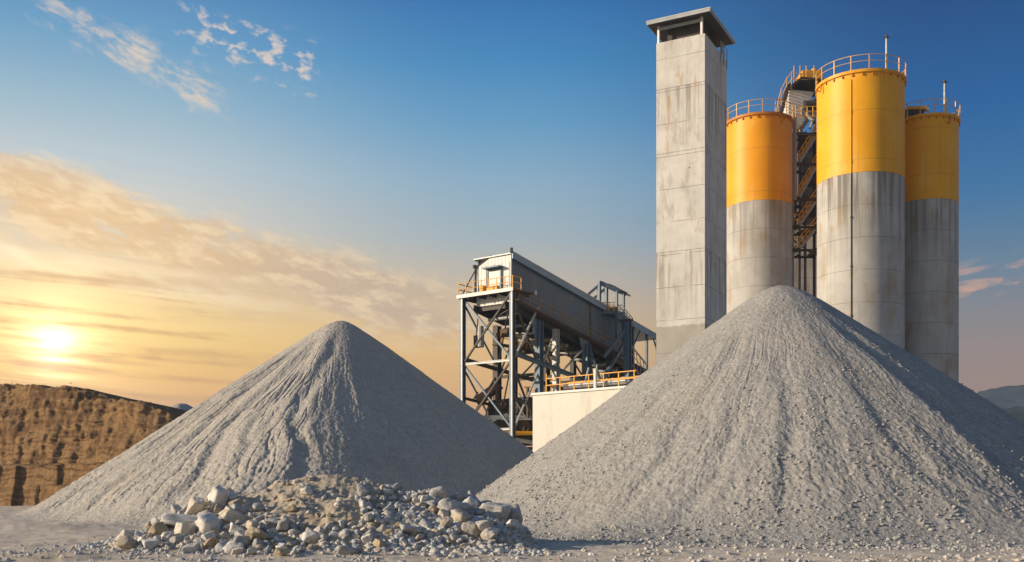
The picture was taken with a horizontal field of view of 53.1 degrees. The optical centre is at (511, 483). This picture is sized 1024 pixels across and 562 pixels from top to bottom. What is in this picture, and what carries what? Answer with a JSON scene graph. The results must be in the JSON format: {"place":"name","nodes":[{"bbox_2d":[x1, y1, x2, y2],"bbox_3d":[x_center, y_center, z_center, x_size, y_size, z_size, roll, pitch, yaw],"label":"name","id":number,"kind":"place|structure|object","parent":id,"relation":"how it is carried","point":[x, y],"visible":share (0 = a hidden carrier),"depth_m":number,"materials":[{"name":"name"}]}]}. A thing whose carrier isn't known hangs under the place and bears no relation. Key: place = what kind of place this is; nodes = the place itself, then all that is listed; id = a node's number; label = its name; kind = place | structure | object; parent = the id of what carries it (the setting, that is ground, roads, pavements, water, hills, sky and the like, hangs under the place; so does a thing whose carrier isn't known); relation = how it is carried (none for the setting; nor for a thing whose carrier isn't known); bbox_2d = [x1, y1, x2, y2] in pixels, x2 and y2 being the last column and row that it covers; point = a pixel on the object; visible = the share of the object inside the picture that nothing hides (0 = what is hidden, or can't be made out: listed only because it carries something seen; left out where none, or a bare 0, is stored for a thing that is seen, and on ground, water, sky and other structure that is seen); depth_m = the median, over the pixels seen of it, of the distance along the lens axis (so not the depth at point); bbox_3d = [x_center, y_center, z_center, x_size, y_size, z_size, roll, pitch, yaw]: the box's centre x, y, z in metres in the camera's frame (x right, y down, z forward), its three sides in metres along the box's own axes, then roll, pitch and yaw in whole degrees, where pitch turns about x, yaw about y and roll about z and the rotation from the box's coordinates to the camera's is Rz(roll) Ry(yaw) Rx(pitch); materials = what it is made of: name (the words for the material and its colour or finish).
{"place":"outdoors","nodes":[
{"label":"outdoors","id":0,"kind":"place"},
{"bbox_2d":[0,383,186,505],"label":"quarry cliff","id":1,"kind":"structure","parent":0,"point":[53,441],"depth_m":106.11,"materials":[{"name":"brown stone"}]},
{"bbox_2d":[1,382,176,416],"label":"scrub","id":2,"kind":"object","parent":1,"relation":"on","point":[93,394],"visible":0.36,"depth_m":108.35,"materials":[{"name":"brown plant"}]},
{"bbox_2d":[171,403,192,410],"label":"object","id":3,"kind":"object","parent":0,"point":[184,406],"visible":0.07,"depth_m":170.34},
{"bbox_2d":[0,506,1023,561],"bbox_3d":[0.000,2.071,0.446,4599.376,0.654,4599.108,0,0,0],"label":"ground","id":4,"kind":"structure","parent":0,"point":[29,536],"depth_m":31.92,"materials":[{"name":"grey gravel"}]},
{"bbox_2d":[141,538,159,549],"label":"rock","id":5,"kind":"object","parent":4,"relation":"on","point":[150,543],"visible":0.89,"depth_m":32.77,"materials":[{"name":"white stone"}]},
{"bbox_2d":[231,547,243,554],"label":"rock","id":6,"kind":"object","parent":4,"relation":"on","point":[235,551],"visible":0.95,"depth_m":31.62,"materials":[{"name":"white stone"}]},
{"bbox_2d":[0,321,533,526],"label":"gravel pile","id":7,"kind":"object","parent":4,"relation":"on","point":[348,399],"visible":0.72,"depth_m":62.90,"materials":[{"name":"grey gravel"}]},
{"bbox_2d":[274,547,288,555],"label":"rock","id":8,"kind":"object","parent":4,"relation":"on","point":[281,551],"visible":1,"depth_m":30.35,"materials":[{"name":"beige stone"}]},
{"bbox_2d":[336,545,357,554],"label":"rock","id":9,"kind":"object","parent":4,"relation":"on","point":[344,550],"visible":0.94,"depth_m":31.36,"materials":[{"name":"grey stone"}]},
{"bbox_2d":[116,474,586,557],"bbox_3d":[-6.750,0.944,37.000,19.500,2.631,13.000,0,0,0],"label":"rock pile","id":10,"kind":"object","parent":4,"relation":"on","point":[337,484],"visible":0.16,"depth_m":35.32,"materials":[{"name":"grey stone"}]},
{"bbox_2d":[115,530,132,539],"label":"rock","id":11,"kind":"object","parent":10,"relation":"on","point":[124,533],"visible":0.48,"depth_m":34.13,"materials":[{"name":"white stone"}]},
{"bbox_2d":[116,536,138,549],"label":"rock","id":12,"kind":"object","parent":10,"relation":"on","point":[126,543],"visible":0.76,"depth_m":32.84,"materials":[{"name":"beige stone"}]},
{"bbox_2d":[148,521,169,535],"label":"rock","id":13,"kind":"object","parent":10,"relation":"on","point":[160,528],"visible":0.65,"depth_m":34.16,"materials":[{"name":"beige stone"}]},
{"bbox_2d":[161,531,173,540],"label":"rock","id":14,"kind":"object","parent":10,"relation":"on","point":[165,536],"visible":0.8,"depth_m":33.55,"materials":[{"name":"white stone"}]},
{"bbox_2d":[169,535,184,544],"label":"rock","id":15,"kind":"object","parent":10,"relation":"on","point":[175,540],"visible":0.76,"depth_m":33.14,"materials":[{"name":"grey stone"}]},
{"bbox_2d":[160,513,197,524],"bbox_3d":[-11.343,1.260,35.181,1.375,0.422,0.694,9,4,-11],"label":"rock","id":16,"kind":"object","parent":10,"relation":"on","point":[170,519],"visible":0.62,"depth_m":34.93,"materials":[{"name":"white stone"}]},
{"bbox_2d":[174,522,197,536],"bbox_3d":[-10.887,1.582,34.040,0.698,0.633,0.714,7,2,-34],"label":"rock","id":17,"kind":"object","parent":10,"relation":"on","point":[183,529],"visible":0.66,"depth_m":33.83,"materials":[{"name":"white stone"}]},
{"bbox_2d":[180,543,198,553],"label":"rock","id":18,"kind":"object","parent":10,"relation":"on","point":[190,548],"visible":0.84,"depth_m":32.32,"materials":[{"name":"white stone"}]},
{"bbox_2d":[185,496,204,514],"bbox_3d":[-11.095,0.737,35.878,0.588,0.533,0.758,7,-34,-22],"label":"rock","id":19,"kind":"object","parent":10,"relation":"on","point":[195,504],"visible":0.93,"depth_m":35.74,"materials":[{"name":"white stone"}]},
{"bbox_2d":[201,531,215,541],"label":"rock","id":20,"kind":"object","parent":10,"relation":"on","point":[206,536],"visible":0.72,"depth_m":33.15,"materials":[{"name":"white stone"}]},
{"bbox_2d":[195,513,222,533],"bbox_3d":[-10.086,1.378,34.109,0.930,0.683,1.036,12,19,-17],"label":"rock","id":21,"kind":"object","parent":10,"relation":"on","point":[206,522],"visible":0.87,"depth_m":33.77,"materials":[{"name":"white stone"}]},
{"bbox_2d":[203,537,219,549],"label":"rock","id":22,"kind":"object","parent":10,"relation":"on","point":[212,541],"visible":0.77,"depth_m":32.63,"materials":[{"name":"beige stone"}]},
{"bbox_2d":[207,485,227,509],"bbox_3d":[-10.427,0.542,36.207,0.681,1.011,0.802,19,22,-22],"label":"rock","id":23,"kind":"object","parent":10,"relation":"on","point":[218,494],"visible":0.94,"depth_m":35.90,"materials":[{"name":"white stone"}]},
{"bbox_2d":[214,504,222,512],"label":"rock","id":24,"kind":"object","parent":10,"relation":"on","point":[218,508],"visible":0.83,"depth_m":35.59,"materials":[{"name":"beige stone"}]},
{"bbox_2d":[215,541,226,552],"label":"rock","id":25,"kind":"object","parent":10,"relation":"on","point":[219,546],"visible":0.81,"depth_m":32.27,"materials":[{"name":"grey stone"}]},
{"bbox_2d":[218,533,232,539],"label":"rock","id":26,"kind":"object","parent":10,"relation":"on","point":[223,536],"visible":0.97,"depth_m":33.28,"materials":[{"name":"grey stone"}]},
{"bbox_2d":[226,492,237,501],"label":"rock","id":27,"kind":"object","parent":10,"relation":"on","point":[232,496],"visible":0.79,"depth_m":36.38,"materials":[{"name":"white stone"}]},
{"bbox_2d":[218,506,247,522],"bbox_3d":[-9.400,1.075,34.550,0.921,0.450,0.644,31,0,-20],"label":"rock","id":28,"kind":"object","parent":10,"relation":"on","point":[229,514],"visible":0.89,"depth_m":34.30,"materials":[{"name":"white stone"}]},
{"bbox_2d":[223,541,244,552],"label":"rock","id":29,"kind":"object","parent":10,"relation":"on","point":[229,546],"visible":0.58,"depth_m":32.06,"materials":[{"name":"white stone"}]},
{"bbox_2d":[228,522,243,532],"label":"rock","id":30,"kind":"object","parent":10,"relation":"on","point":[233,527],"visible":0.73,"depth_m":33.59,"materials":[{"name":"white stone"}]},
{"bbox_2d":[228,498,244,506],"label":"rock","id":31,"kind":"object","parent":10,"relation":"on","point":[240,501],"visible":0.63,"depth_m":35.38,"materials":[{"name":"beige stone"}]},
{"bbox_2d":[231,504,248,513],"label":"rock","id":32,"kind":"object","parent":10,"relation":"on","point":[242,509],"visible":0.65,"depth_m":34.94,"materials":[{"name":"grey stone"}]},
{"bbox_2d":[234,529,245,535],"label":"rock","id":33,"kind":"object","parent":10,"relation":"on","point":[240,532],"visible":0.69,"depth_m":33.23,"materials":[{"name":"white stone"}]},
{"bbox_2d":[234,535,250,547],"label":"rock","id":34,"kind":"object","parent":10,"relation":"on","point":[245,541],"visible":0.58,"depth_m":32.69,"materials":[{"name":"grey stone"}]},
{"bbox_2d":[247,547,256,554],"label":"rock","id":35,"kind":"object","parent":10,"relation":"on","point":[251,550],"visible":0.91,"depth_m":31.28,"materials":[{"name":"white stone"}]},
{"bbox_2d":[245,520,259,527],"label":"rock","id":36,"kind":"object","parent":10,"relation":"on","point":[254,523],"visible":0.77,"depth_m":33.61,"materials":[{"name":"white stone"}]},
{"bbox_2d":[244,526,267,540],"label":"rock","id":37,"kind":"object","parent":10,"relation":"on","point":[253,532],"visible":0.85,"depth_m":32.86,"materials":[{"name":"beige stone"}]},
{"bbox_2d":[250,544,264,550],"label":"rock","id":38,"kind":"object","parent":10,"relation":"on","point":[260,547],"visible":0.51,"depth_m":32.16,"materials":[{"name":"grey stone"}]},
{"bbox_2d":[252,503,263,511],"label":"rock","id":39,"kind":"object","parent":10,"relation":"on","point":[257,507],"visible":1,"depth_m":35.05,"materials":[{"name":"grey stone"}]},
{"bbox_2d":[260,520,267,528],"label":"rock","id":40,"kind":"object","parent":10,"relation":"on","point":[263,523],"visible":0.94,"depth_m":33.75,"materials":[{"name":"white stone"}]},
{"bbox_2d":[268,518,280,524],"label":"rock","id":41,"kind":"object","parent":10,"relation":"on","point":[272,521],"visible":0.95,"depth_m":33.96,"materials":[{"name":"grey stone"}]},
{"bbox_2d":[276,518,288,529],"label":"rock","id":42,"kind":"object","parent":10,"relation":"on","point":[282,524],"visible":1,"depth_m":33.56,"materials":[{"name":"grey stone"}]},
{"bbox_2d":[286,504,296,511],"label":"rock","id":43,"kind":"object","parent":10,"relation":"on","point":[291,508],"visible":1,"depth_m":34.77,"materials":[{"name":"beige stone"}]},
{"bbox_2d":[288,529,301,534],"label":"rock","id":44,"kind":"object","parent":10,"relation":"on","point":[294,531],"visible":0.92,"depth_m":33.45,"materials":[{"name":"grey stone"}]},
{"bbox_2d":[298,522,308,529],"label":"rock","id":45,"kind":"object","parent":10,"relation":"on","point":[303,525],"visible":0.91,"depth_m":33.93,"materials":[{"name":"grey stone"}]},
{"bbox_2d":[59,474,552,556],"bbox_3d":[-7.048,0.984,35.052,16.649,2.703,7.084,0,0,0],"label":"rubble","id":46,"kind":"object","parent":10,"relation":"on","point":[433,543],"visible":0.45,"depth_m":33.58,"materials":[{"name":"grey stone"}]},
{"bbox_2d":[134,531,143,539],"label":"rock","id":47,"kind":"object","parent":46,"relation":"on","point":[137,534],"visible":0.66,"depth_m":33.84,"materials":[{"name":"white stone"}]},
{"bbox_2d":[171,504,181,513],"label":"rock","id":48,"kind":"object","parent":46,"relation":"on","point":[176,508],"visible":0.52,"depth_m":37.04,"materials":[{"name":"grey stone"}]},
{"bbox_2d":[252,538,263,544],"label":"rock","id":49,"kind":"object","parent":46,"relation":"on","point":[256,541],"visible":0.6,"depth_m":32.58,"materials":[{"name":"grey stone"}]},
{"bbox_2d":[376,524,386,532],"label":"rock","id":50,"kind":"object","parent":46,"relation":"on","point":[381,528],"visible":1,"depth_m":33.56,"materials":[{"name":"grey stone"}]},
{"bbox_2d":[391,483,403,490],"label":"rock","id":51,"kind":"object","parent":46,"relation":"on","point":[396,486],"visible":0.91,"depth_m":36.97,"materials":[{"name":"grey stone"}]},
{"bbox_2d":[451,492,466,500],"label":"rock","id":52,"kind":"object","parent":46,"relation":"on","point":[458,496],"visible":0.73,"depth_m":37.00,"materials":[{"name":"grey stone"}]},
{"bbox_2d":[476,508,485,514],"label":"rock","id":53,"kind":"object","parent":46,"relation":"on","point":[480,511],"visible":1,"depth_m":36.03,"materials":[{"name":"grey stone"}]},
{"bbox_2d":[476,520,493,531],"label":"rock","id":54,"kind":"object","parent":46,"relation":"on","point":[482,525],"visible":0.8,"depth_m":34.02,"materials":[{"name":"grey stone"}]},
{"bbox_2d":[479,502,510,517],"bbox_3d":[-0.645,0.964,36.615,1.174,0.592,0.838,7,8,7],"label":"rock","id":55,"kind":"object","parent":46,"relation":"on","point":[493,507],"visible":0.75,"depth_m":36.29,"materials":[{"name":"white stone"}]},
{"bbox_2d":[300,486,313,494],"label":"rock","id":56,"kind":"object","parent":10,"relation":"on","point":[307,490],"visible":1,"depth_m":35.76,"materials":[{"name":"white stone"}]},
{"bbox_2d":[300,530,319,543],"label":"rock","id":57,"kind":"object","parent":10,"relation":"on","point":[310,536],"visible":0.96,"depth_m":33.04,"materials":[{"name":"white stone"}]},
{"bbox_2d":[313,526,324,533],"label":"rock","id":58,"kind":"object","parent":10,"relation":"on","point":[319,529],"visible":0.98,"depth_m":33.49,"materials":[{"name":"white stone"}]},
{"bbox_2d":[357,483,369,496],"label":"rock","id":59,"kind":"object","parent":10,"relation":"on","point":[363,490],"visible":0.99,"depth_m":36.19,"materials":[{"name":"grey stone"}]},
{"bbox_2d":[359,500,368,507],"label":"rock","id":60,"kind":"object","parent":10,"relation":"on","point":[362,503],"visible":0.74,"depth_m":35.19,"materials":[{"name":"white stone"}]},
{"bbox_2d":[361,533,373,543],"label":"rock","id":61,"kind":"object","parent":10,"relation":"on","point":[367,538],"visible":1,"depth_m":32.98,"materials":[{"name":"white stone"}]},
{"bbox_2d":[364,513,373,522],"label":"rock","id":62,"kind":"object","parent":10,"relation":"on","point":[368,517],"visible":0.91,"depth_m":34.02,"materials":[{"name":"grey stone"}]},
{"bbox_2d":[364,495,376,502],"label":"rock","id":63,"kind":"object","parent":10,"relation":"on","point":[371,499],"visible":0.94,"depth_m":35.81,"materials":[{"name":"grey stone"}]},
{"bbox_2d":[372,538,387,547],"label":"rock","id":64,"kind":"object","parent":10,"relation":"on","point":[378,543],"visible":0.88,"depth_m":32.64,"materials":[{"name":"beige stone"}]},
{"bbox_2d":[382,489,392,495],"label":"rock","id":65,"kind":"object","parent":10,"relation":"on","point":[388,491],"visible":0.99,"depth_m":36.58,"materials":[{"name":"grey stone"}]},
{"bbox_2d":[381,510,395,517],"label":"rock","id":66,"kind":"object","parent":10,"relation":"on","point":[388,513],"visible":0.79,"depth_m":34.57,"materials":[{"name":"grey stone"}]},
{"bbox_2d":[382,505,394,511],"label":"rock","id":67,"kind":"object","parent":10,"relation":"on","point":[391,508],"visible":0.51,"depth_m":35.02,"materials":[{"name":"grey stone"}]},
{"bbox_2d":[399,524,422,533],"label":"rock","id":68,"kind":"object","parent":10,"relation":"on","point":[407,529],"visible":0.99,"depth_m":33.46,"materials":[{"name":"grey stone"}]},
{"bbox_2d":[409,505,423,511],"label":"rock","id":69,"kind":"object","parent":10,"relation":"on","point":[415,508],"visible":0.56,"depth_m":35.69,"materials":[{"name":"grey stone"}]},
{"bbox_2d":[415,533,424,539],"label":"rock","id":70,"kind":"object","parent":10,"relation":"on","point":[420,536],"visible":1,"depth_m":33.24,"materials":[{"name":"grey stone"}]},
{"bbox_2d":[419,519,432,528],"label":"rock","id":71,"kind":"object","parent":10,"relation":"on","point":[424,523],"visible":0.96,"depth_m":34.05,"materials":[{"name":"grey stone"}]},
{"bbox_2d":[426,500,435,505],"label":"rock","id":72,"kind":"object","parent":10,"relation":"on","point":[431,503],"visible":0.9,"depth_m":36.22,"materials":[{"name":"grey stone"}]},
{"bbox_2d":[429,486,448,498],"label":"rock","id":73,"kind":"object","parent":10,"relation":"on","point":[440,492],"visible":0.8,"depth_m":36.68,"materials":[{"name":"grey stone"}]},
{"bbox_2d":[436,509,449,517],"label":"rock","id":74,"kind":"object","parent":10,"relation":"on","point":[442,513],"visible":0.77,"depth_m":35.28,"materials":[{"name":"white stone"}]},
{"bbox_2d":[440,518,451,527],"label":"rock","id":75,"kind":"object","parent":10,"relation":"on","point":[445,522],"visible":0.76,"depth_m":34.17,"materials":[{"name":"beige stone"}]},
{"bbox_2d":[437,498,468,514],"bbox_3d":[-2.112,0.821,35.865,0.846,0.687,0.780,-12,-22,-43],"label":"rock","id":76,"kind":"object","parent":10,"relation":"on","point":[448,505],"visible":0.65,"depth_m":35.61,"materials":[{"name":"grey stone"}]},
{"bbox_2d":[451,509,472,522],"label":"rock","id":77,"kind":"object","parent":10,"relation":"on","point":[460,515],"visible":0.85,"depth_m":34.72,"materials":[{"name":"grey stone"}]},
{"bbox_2d":[461,522,477,537],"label":"rock","id":78,"kind":"object","parent":10,"relation":"on","point":[469,529],"visible":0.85,"depth_m":33.98,"materials":[{"name":"grey stone"}]},
{"bbox_2d":[463,496,477,506],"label":"rock","id":79,"kind":"object","parent":10,"relation":"on","point":[471,501],"visible":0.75,"depth_m":36.60,"materials":[{"name":"white stone"}]},
{"bbox_2d":[467,490,479,502],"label":"rock","id":80,"kind":"object","parent":10,"relation":"on","point":[470,493],"visible":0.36,"depth_m":37.19,"materials":[{"name":"grey stone"}]},
{"bbox_2d":[468,517,481,523],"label":"rock","id":81,"kind":"object","parent":10,"relation":"on","point":[473,520],"visible":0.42,"depth_m":34.65,"materials":[{"name":"grey stone"}]},
{"bbox_2d":[480,527,497,540],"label":"rock","id":82,"kind":"object","parent":10,"relation":"on","point":[486,534],"visible":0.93,"depth_m":33.80,"materials":[{"name":"white stone"}]},
{"bbox_2d":[493,512,504,519],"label":"rock","id":83,"kind":"object","parent":10,"relation":"on","point":[500,515],"visible":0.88,"depth_m":35.98,"materials":[{"name":"grey stone"}]},
{"bbox_2d":[505,519,518,529],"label":"rock","id":84,"kind":"object","parent":10,"relation":"on","point":[513,524],"visible":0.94,"depth_m":35.41,"materials":[{"name":"white stone"}]},
{"bbox_2d":[508,503,522,523],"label":"rock","id":85,"kind":"object","parent":10,"relation":"on","point":[515,513],"visible":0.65,"depth_m":36.92,"materials":[{"name":"grey stone"}]},
{"bbox_2d":[518,523,525,532],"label":"rock","id":86,"kind":"object","parent":10,"relation":"on","point":[521,528],"visible":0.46,"depth_m":35.96,"materials":[{"name":"grey stone"}]},
{"bbox_2d":[472,383,532,450],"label":"crusher","id":87,"kind":"object","parent":4,"relation":"on","point":[524,427],"visible":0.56,"depth_m":100.96,"materials":[{"name":"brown metal"}]},
{"bbox_2d":[0,534,1023,561],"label":"ground pebbles","id":88,"kind":"object","parent":4,"relation":"on","point":[368,557],"visible":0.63,"depth_m":30.93,"materials":[{"name":"grey gravel"}]},
{"bbox_2d":[456,247,655,450],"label":"conveyor gallery","id":89,"kind":"object","parent":4,"relation":"on","point":[538,305],"visible":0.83,"depth_m":101.33,"materials":[{"name":"grey metal"}]},
{"bbox_2d":[487,268,501,288],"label":"door","id":90,"kind":"structure","parent":89,"relation":"in","point":[493,273],"depth_m":98.86,"materials":[{"name":"white paint"}]},
{"bbox_2d":[531,364,637,451],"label":"bunker","id":91,"kind":"object","parent":4,"relation":"on","point":[556,413],"visible":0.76,"depth_m":89.49,"materials":[{"name":"white paint"}]},
{"bbox_2d":[587,281,632,377],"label":"access frame","id":92,"kind":"object","parent":4,"relation":"on","point":[625,335],"visible":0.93,"depth_m":109.85,"materials":[{"name":"grey metal"}]},
{"bbox_2d":[646,7,734,363],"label":"concrete tower","id":93,"kind":"structure","parent":4,"relation":"on","point":[691,181],"depth_m":79.19,"materials":[{"name":"concrete"}]},
{"bbox_2d":[475,285,1023,551],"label":"gravel pile","id":94,"kind":"object","parent":4,"relation":"on","point":[682,472],"visible":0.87,"depth_m":44.59,"materials":[{"name":"grey gravel"}]},
{"bbox_2d":[726,98,793,312],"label":"silo","id":95,"kind":"object","parent":4,"relation":"on","point":[759,201],"visible":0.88,"depth_m":104.08,"materials":[{"name":"concrete"}]},
{"bbox_2d":[792,96,816,296],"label":"stair tower","id":96,"kind":"structure","parent":4,"relation":"on","point":[806,141],"depth_m":109.12,"materials":[{"name":"grey metal"}]},
{"bbox_2d":[776,65,823,199],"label":"elevator head","id":97,"kind":"object","parent":96,"relation":"on","point":[799,93],"visible":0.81,"depth_m":106.81},
{"bbox_2d":[794,143,816,296],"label":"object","id":98,"kind":"structure","parent":4,"relation":"on","point":[809,244],"depth_m":113.50,"materials":[{"name":"metal"}]},
{"bbox_2d":[815,34,906,349],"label":"silo","id":99,"kind":"object","parent":4,"relation":"on","point":[861,196],"visible":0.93,"depth_m":91.61,"materials":[{"name":"concrete"}]},
{"bbox_2d":[905,80,960,381],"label":"silo","id":100,"kind":"object","parent":4,"relation":"on","point":[932,239],"visible":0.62,"depth_m":95.92,"materials":[{"name":"concrete"}]},
{"bbox_2d":[0,0,1023,446],"label":"sky","id":101,"kind":"structure","parent":0,"point":[191,191],"materials":[{"name":"blue"}]},
{"bbox_2d":[905,106,928,116],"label":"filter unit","id":102,"kind":"object","parent":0,"point":[913,111],"visible":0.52,"depth_m":97.70,"materials":[{"name":"metal"}]},
{"bbox_2d":[977,385,1023,408],"bbox_3d":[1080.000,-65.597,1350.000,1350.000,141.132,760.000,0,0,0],"label":"hill","id":103,"kind":"structure","parent":0,"point":[1005,397],"depth_m":1271.61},
{"bbox_2d":[1004,406,1023,420],"bbox_3d":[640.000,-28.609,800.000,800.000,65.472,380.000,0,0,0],"label":"hill","id":104,"kind":"structure","parent":0,"point":[1017,412],"depth_m":771.68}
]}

